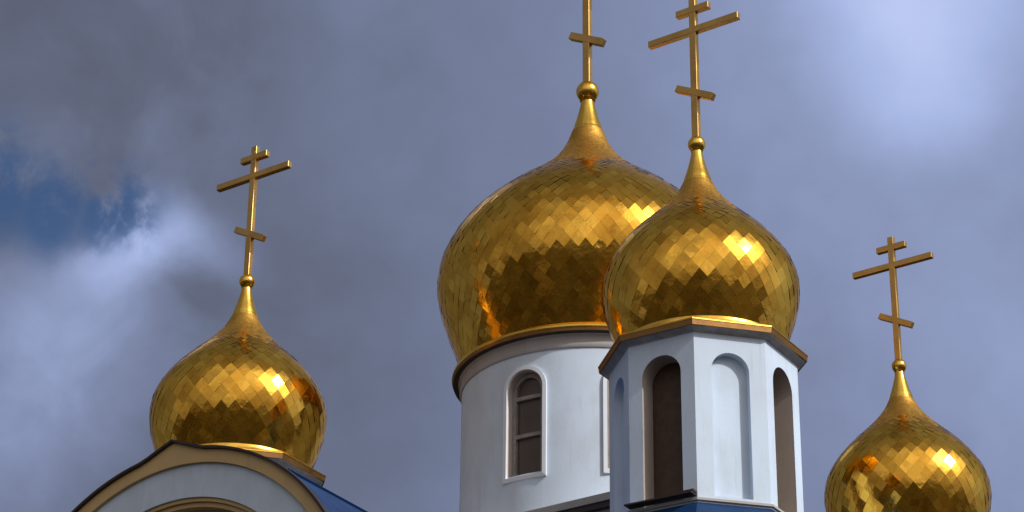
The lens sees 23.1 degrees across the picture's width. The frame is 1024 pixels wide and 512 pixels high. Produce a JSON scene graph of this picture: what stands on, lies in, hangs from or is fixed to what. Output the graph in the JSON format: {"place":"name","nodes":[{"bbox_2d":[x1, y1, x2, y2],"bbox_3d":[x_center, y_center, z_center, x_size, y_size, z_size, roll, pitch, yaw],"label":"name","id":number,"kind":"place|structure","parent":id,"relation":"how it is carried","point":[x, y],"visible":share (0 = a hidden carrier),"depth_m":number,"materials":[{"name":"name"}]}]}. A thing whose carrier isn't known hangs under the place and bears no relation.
{"place":"outdoors","nodes":[
{"label":"outdoors","id":0,"kind":"place"},
{"bbox_2d":[0,0,1023,511],"label":"sky","id":1,"kind":"structure","parent":0,"point":[842,128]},
{"label":"ground","id":2,"kind":"structure","parent":0,"visible":0},
{"bbox_2d":[71,439,609,511],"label":"church building","id":3,"kind":"structure","parent":2,"relation":"on","point":[171,475],"depth_m":31.32,"materials":[{"name":"white paint"}]},
{"bbox_2d":[149,146,326,486],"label":"domed tower","id":4,"kind":"structure","parent":3,"relation":"on","point":[242,378],"depth_m":38.58,"materials":[{"name":"metal"}]},
{"bbox_2d":[437,0,678,511],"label":"domed tower","id":5,"kind":"structure","parent":3,"relation":"on","point":[526,257],"depth_m":39.78,"materials":[{"name":"gold paint"}]},
{"bbox_2d":[502,365,546,483],"bbox_3d":[0.236,2.624,39.104,0.772,1.900,0.233,-15,-31,28],"label":"window","id":6,"kind":"structure","parent":5,"relation":"in","point":[529,404],"depth_m":39.14,"materials":[{"name":"white paint"}]},
{"bbox_2d":[603,377,609,473],"bbox_3d":[1.766,2.544,38.910,0.772,1.900,0.225,7,-27,-13],"label":"window","id":7,"kind":"structure","parent":5,"relation":"in","point":[606,459],"depth_m":38.70,"materials":[{"name":"white paint"}]},
{"bbox_2d":[598,0,807,511],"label":"domed tower","id":8,"kind":"structure","parent":3,"relation":"on","point":[703,363],"depth_m":33.92,"materials":[{"name":"gold paint"}]},
{"bbox_2d":[824,236,991,511],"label":"domed tower","id":9,"kind":"structure","parent":3,"relation":"on","point":[903,452],"depth_m":41.38,"materials":[{"name":"metal"}]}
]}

